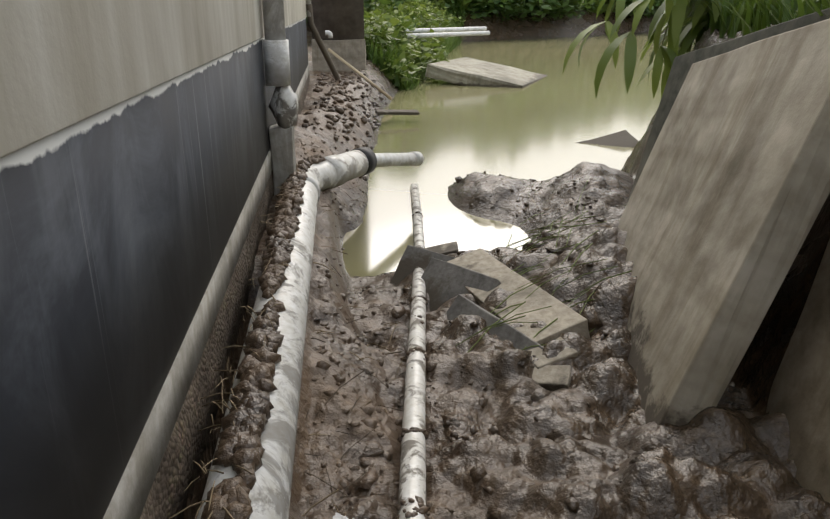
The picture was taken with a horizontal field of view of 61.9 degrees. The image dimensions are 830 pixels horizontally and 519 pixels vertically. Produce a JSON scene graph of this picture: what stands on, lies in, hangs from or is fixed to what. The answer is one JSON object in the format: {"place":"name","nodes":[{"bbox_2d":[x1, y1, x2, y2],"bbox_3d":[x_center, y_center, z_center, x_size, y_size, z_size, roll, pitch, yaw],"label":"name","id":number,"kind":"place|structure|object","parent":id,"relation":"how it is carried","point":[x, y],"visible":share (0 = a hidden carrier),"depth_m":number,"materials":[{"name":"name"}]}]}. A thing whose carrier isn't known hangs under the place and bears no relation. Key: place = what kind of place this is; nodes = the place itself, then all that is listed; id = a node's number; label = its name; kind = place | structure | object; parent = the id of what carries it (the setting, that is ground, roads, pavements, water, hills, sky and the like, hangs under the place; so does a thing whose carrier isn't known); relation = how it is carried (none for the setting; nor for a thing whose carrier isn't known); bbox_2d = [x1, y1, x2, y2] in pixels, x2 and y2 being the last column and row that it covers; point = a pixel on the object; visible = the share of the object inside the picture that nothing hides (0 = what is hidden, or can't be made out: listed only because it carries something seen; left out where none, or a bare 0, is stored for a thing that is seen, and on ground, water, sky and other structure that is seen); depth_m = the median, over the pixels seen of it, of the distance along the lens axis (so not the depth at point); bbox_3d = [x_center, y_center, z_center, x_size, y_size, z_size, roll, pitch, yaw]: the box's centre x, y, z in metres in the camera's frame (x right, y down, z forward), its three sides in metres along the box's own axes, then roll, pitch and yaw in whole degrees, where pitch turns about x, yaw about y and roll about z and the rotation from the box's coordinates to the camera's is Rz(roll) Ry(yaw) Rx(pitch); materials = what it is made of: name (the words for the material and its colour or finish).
{"place":"outdoors","nodes":[
{"label":"outdoors","id":0,"kind":"place"},
{"bbox_2d":[182,9,829,518],"bbox_3d":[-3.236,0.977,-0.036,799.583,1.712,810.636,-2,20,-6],"label":"ground","id":1,"kind":"structure","parent":0,"point":[726,457],"depth_m":2.00,"materials":[{"name":"brown soil"}]},
{"bbox_2d":[140,75,309,518],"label":"rough footing wall","id":2,"kind":"structure","parent":1,"relation":"on","point":[179,469],"depth_m":1.60,"materials":[{"name":"concrete"}]},
{"bbox_2d":[0,0,306,157],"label":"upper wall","id":3,"kind":"structure","parent":2,"relation":"on","point":[64,64],"depth_m":0.95,"materials":[{"name":"beige paint"}]},
{"bbox_2d":[0,18,307,518],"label":"wall paint band","id":4,"kind":"object","parent":3,"relation":"attached to","point":[118,222],"depth_m":0.99,"materials":[{"name":"black paint"}]},
{"bbox_2d":[262,0,290,86],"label":"downspout","id":5,"kind":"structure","parent":3,"relation":"attached to","point":[276,56],"depth_m":3.10,"materials":[{"name":"grey metal"}]},
{"bbox_2d":[306,0,310,16],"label":"thin downpipe","id":6,"kind":"object","parent":3,"relation":"attached to","point":[308,12],"visible":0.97,"depth_m":7.63,"materials":[{"name":"plastic"}]},
{"bbox_2d":[103,64,308,518],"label":"wall footing strip","id":7,"kind":"object","parent":2,"relation":"on","point":[131,494],"depth_m":1.36,"materials":[{"name":"grey concrete"}]},
{"bbox_2d":[269,124,295,195],"bbox_3d":[-0.638,-0.350,3.409,0.121,0.624,0.140,-2,20,-6],"label":"downspout","id":8,"kind":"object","parent":1,"relation":"on","point":[282,144],"depth_m":3.29,"materials":[{"name":"grey metal"}]},
{"bbox_2d":[268,86,297,128],"bbox_3d":[-0.619,-0.720,3.253,0.140,0.239,0.149,-2,20,-6],"label":"downpipe mud shoe","id":9,"kind":"object","parent":8,"relation":"on","point":[283,105],"visible":0.83,"depth_m":3.21,"materials":[{"name":"grey metal"}]},
{"bbox_2d":[197,150,368,518],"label":"drain pipe","id":10,"kind":"object","parent":1,"relation":"on","point":[270,494],"visible":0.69,"depth_m":1.71,"materials":[{"name":"plastic"}]},
{"bbox_2d":[169,163,303,518],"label":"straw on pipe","id":11,"kind":"object","parent":10,"relation":"on","point":[199,465],"visible":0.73,"depth_m":1.49,"materials":[{"name":"brown plant"}]},
{"bbox_2d":[201,153,325,518],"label":"mud","id":12,"kind":"structure","parent":10,"relation":"on","point":[240,444],"depth_m":1.50,"materials":[{"name":"brown soil"}]},
{"bbox_2d":[351,147,376,176],"bbox_3d":[-0.323,-0.584,4.134,0.166,0.169,0.105,9,22,23],"label":"pipe coupling","id":13,"kind":"object","parent":10,"relation":"on","point":[369,153],"visible":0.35,"depth_m":4.10,"materials":[{"name":"black rubber"}]},
{"bbox_2d":[375,152,423,166],"bbox_3d":[-0.147,-0.638,4.450,0.100,0.202,0.675,11,23,28],"label":"drain pipe","id":14,"kind":"object","parent":13,"relation":"attached to","point":[401,159],"visible":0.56,"depth_m":4.46,"materials":[{"name":"plastic"}]},
{"bbox_2d":[306,4,340,79],"bbox_3d":[-1.049,-2.485,8.096,0.067,0.957,0.763,7,22,19],"label":"wooden pole","id":15,"kind":"object","parent":1,"relation":"on","point":[318,39],"visible":0.96,"depth_m":7.94,"materials":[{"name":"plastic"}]},
{"bbox_2d":[311,39,365,71],"bbox_3d":[-1.131,-2.833,10.393,0.795,0.964,0.788,-2,20,-6],"label":"pillar base","id":16,"kind":"object","parent":1,"relation":"on","point":[352,52],"visible":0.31,"depth_m":9.95,"materials":[{"name":"grey concrete"}]},
{"bbox_2d":[311,0,363,38],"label":"wall panel","id":17,"kind":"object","parent":16,"relation":"on","point":[341,19],"depth_m":9.79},
{"bbox_2d":[325,30,332,37],"bbox_3d":[-1.044,-2.736,8.399,0.090,0.090,0.060,-2,20,-6],"label":"pipe end","id":18,"kind":"object","parent":17,"relation":"attached to","point":[328,33],"visible":1,"depth_m":8.38,"materials":[{"name":"plastic"}]},
{"bbox_2d":[333,513,354,518],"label":"plastic wrapper litter","id":19,"kind":"object","parent":1,"relation":"on","point":[338,516],"visible":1,"depth_m":1.35,"materials":[{"name":"white plastic"}]},
{"bbox_2d":[306,0,402,27],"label":"bank shrubs","id":20,"kind":"object","parent":1,"relation":"on","point":[383,2],"visible":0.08,"depth_m":16.05,"materials":[{"name":"green plant"}]},
{"bbox_2d":[328,48,391,99],"bbox_3d":[-0.752,-2.506,9.322,1.150,0.616,0.042,16,25,36],"label":"pole on bank","id":21,"kind":"object","parent":1,"relation":"on","point":[360,74],"visible":1,"depth_m":9.30,"materials":[{"name":"beige wood"}]},
{"bbox_2d":[302,71,468,181],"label":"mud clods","id":22,"kind":"object","parent":1,"relation":"on","point":[338,108],"visible":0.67,"depth_m":6.87,"materials":[{"name":"brown soil"}]},
{"bbox_2d":[375,109,419,114],"bbox_3d":[-0.203,-1.697,7.969,0.503,0.040,0.134,-3,26,-15],"label":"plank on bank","id":23,"kind":"object","parent":1,"relation":"on","point":[394,112],"visible":1,"depth_m":7.93,"materials":[{"name":"brown wood"}]},
{"bbox_2d":[397,183,425,518],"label":"thin pipe in mud","id":24,"kind":"object","parent":1,"relation":"on","point":[412,479],"visible":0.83,"depth_m":1.87,"materials":[{"name":"plastic"}]},
{"bbox_2d":[395,211,429,518],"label":"mud","id":25,"kind":"structure","parent":24,"relation":"on","point":[422,509],"depth_m":1.69,"materials":[{"name":"brown soil"}]},
{"bbox_2d":[364,0,465,82],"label":"bank weeds","id":26,"kind":"object","parent":1,"relation":"on","point":[386,21],"visible":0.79,"depth_m":12.91,"materials":[{"name":"green plant"}]},
{"bbox_2d":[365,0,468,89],"bbox_3d":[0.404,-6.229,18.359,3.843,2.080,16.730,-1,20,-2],"label":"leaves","id":27,"kind":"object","parent":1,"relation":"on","point":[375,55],"depth_m":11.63,"materials":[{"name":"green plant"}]},
{"bbox_2d":[390,245,455,284],"bbox_3d":[0.062,0.091,3.223,0.362,0.262,0.063,16,-16,36],"label":"debris slab","id":28,"kind":"object","parent":1,"relation":"on","point":[412,258],"depth_m":3.27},
{"bbox_2d":[423,241,458,254],"bbox_3d":[0.092,-0.015,3.478,0.261,0.072,0.122,-11,24,9],"label":"debris chunk","id":29,"kind":"object","parent":1,"relation":"on","point":[448,248],"visible":0.19,"depth_m":3.45,"materials":[{"name":"grey concrete"}]},
{"bbox_2d":[405,26,486,32],"bbox_3d":[0.197,-4.746,14.340,3.313,0.110,0.090,-14,24,-33],"label":"pipe","id":30,"kind":"object","parent":1,"relation":"on","point":[449,29],"visible":0.56,"depth_m":14.67,"materials":[{"name":"plastic"}]},
{"bbox_2d":[406,31,489,37],"bbox_3d":[0.235,-4.551,14.041,3.313,0.110,0.090,-14,24,-33],"label":"pipe","id":31,"kind":"object","parent":1,"relation":"on","point":[449,34],"visible":0.56,"depth_m":14.32,"materials":[{"name":"plastic"}]},
{"bbox_2d":[302,185,609,518],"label":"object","id":32,"kind":"object","parent":1,"relation":"on","point":[311,507],"visible":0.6,"depth_m":2.55,"materials":[{"name":"brown plant"}]},
{"bbox_2d":[304,160,614,517],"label":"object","id":33,"kind":"object","parent":1,"relation":"on","point":[398,375],"visible":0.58,"depth_m":1.86,"materials":[{"name":"brown plant"}]},
{"bbox_2d":[421,257,500,311],"bbox_3d":[0.145,0.171,2.919,0.064,0.303,0.423,37,-11,-37],"label":"debris slab","id":34,"kind":"object","parent":1,"relation":"on","point":[444,281],"depth_m":2.92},
{"bbox_2d":[300,136,668,517],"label":"mud clods","id":35,"kind":"object","parent":1,"relation":"on","point":[346,480],"visible":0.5,"depth_m":1.91,"materials":[{"name":"brown soil"}]},
{"bbox_2d":[447,294,543,349],"bbox_3d":[0.235,0.347,2.501,0.062,0.302,0.523,36,-3,-35],"label":"debris slab","id":36,"kind":"object","parent":1,"relation":"on","point":[461,305],"depth_m":2.50,"materials":[{"name":"grey concrete"}]},
{"bbox_2d":[355,225,645,518],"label":"stones","id":37,"kind":"object","parent":1,"relation":"on","point":[569,445],"visible":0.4,"depth_m":1.87,"materials":[{"name":"stone"}]},
{"bbox_2d":[447,248,589,344],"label":"slab","id":38,"kind":"structure","parent":1,"relation":"on","point":[479,260],"depth_m":2.58,"materials":[{"name":"grey concrete"}]},
{"bbox_2d":[394,0,664,22],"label":"vegetation","id":39,"kind":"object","parent":1,"relation":"on","point":[546,7],"depth_m":26.16,"materials":[{"name":"green plant"}]},
{"bbox_2d":[377,0,661,14],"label":"vegetation","id":40,"kind":"object","parent":39,"relation":"on","point":[604,7],"visible":0.06,"depth_m":28.83,"materials":[{"name":"green plant"}]},
{"bbox_2d":[456,180,631,352],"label":"grass blades","id":41,"kind":"object","parent":1,"relation":"on","point":[495,324],"depth_m":2.67,"materials":[{"name":"green"}]},
{"bbox_2d":[532,365,570,390],"bbox_3d":[0.385,0.381,2.210,0.222,0.054,0.092,0,35,17],"label":"debris chunk","id":42,"kind":"object","parent":1,"relation":"on","point":[551,377],"visible":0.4,"depth_m":2.17,"materials":[{"name":"beige concrete"}]},
{"bbox_2d":[527,337,577,368],"bbox_3d":[0.448,0.332,2.284,0.163,0.072,0.102,-19,31,-17],"label":"debris chunk","id":43,"kind":"object","parent":1,"relation":"on","point":[564,354],"visible":0.4,"depth_m":2.25,"materials":[{"name":"beige concrete"}]},
{"bbox_2d":[576,130,637,146],"bbox_3d":[1.879,-1.094,6.716,0.558,0.078,0.354,-16,38,-7],"label":"fragment","id":44,"kind":"object","parent":1,"relation":"on","point":[624,138],"visible":0.4,"depth_m":6.74,"materials":[{"name":"grey concrete"}]},
{"bbox_2d":[563,0,722,97],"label":"hanging leaves","id":45,"kind":"object","parent":1,"relation":"on","point":[677,13],"visible":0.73,"depth_m":4.28,"materials":[{"name":"green plant"}]},
{"bbox_2d":[618,18,829,425],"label":"slab","id":46,"kind":"object","parent":1,"relation":"on","point":[728,198],"depth_m":1.95,"materials":[{"name":"concrete"}]},
{"bbox_2d":[628,8,829,200],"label":"slab edge","id":47,"kind":"object","parent":1,"relation":"on","point":[681,66],"depth_m":3.32,"materials":[{"name":"concrete"}]},
{"bbox_2d":[766,239,829,502],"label":"slab","id":48,"kind":"object","parent":1,"relation":"on","point":[799,396],"depth_m":1.75,"materials":[{"name":"concrete"}]},
{"bbox_2d":[343,33,694,276],"bbox_3d":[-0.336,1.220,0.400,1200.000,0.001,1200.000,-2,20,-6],"label":"water","id":49,"kind":"structure","parent":0,"point":[536,130],"depth_m":7.29,"materials":[{"name":"green liquid"}]},
{"bbox_2d":[425,57,547,87],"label":"sunken slab","id":50,"kind":"structure","parent":49,"relation":"in","point":[465,71],"depth_m":11.69,"materials":[{"name":"grey concrete"}]},
{"bbox_2d":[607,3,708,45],"bbox_3d":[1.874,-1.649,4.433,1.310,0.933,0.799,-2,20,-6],"label":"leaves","id":51,"kind":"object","parent":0,"point":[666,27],"visible":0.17,"depth_m":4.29,"materials":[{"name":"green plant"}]},
{"bbox_2d":[664,0,829,50],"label":"bank grass","id":52,"kind":"structure","parent":0,"point":[745,17],"depth_m":3.38,"materials":[{"name":"green plant"}]}
]}

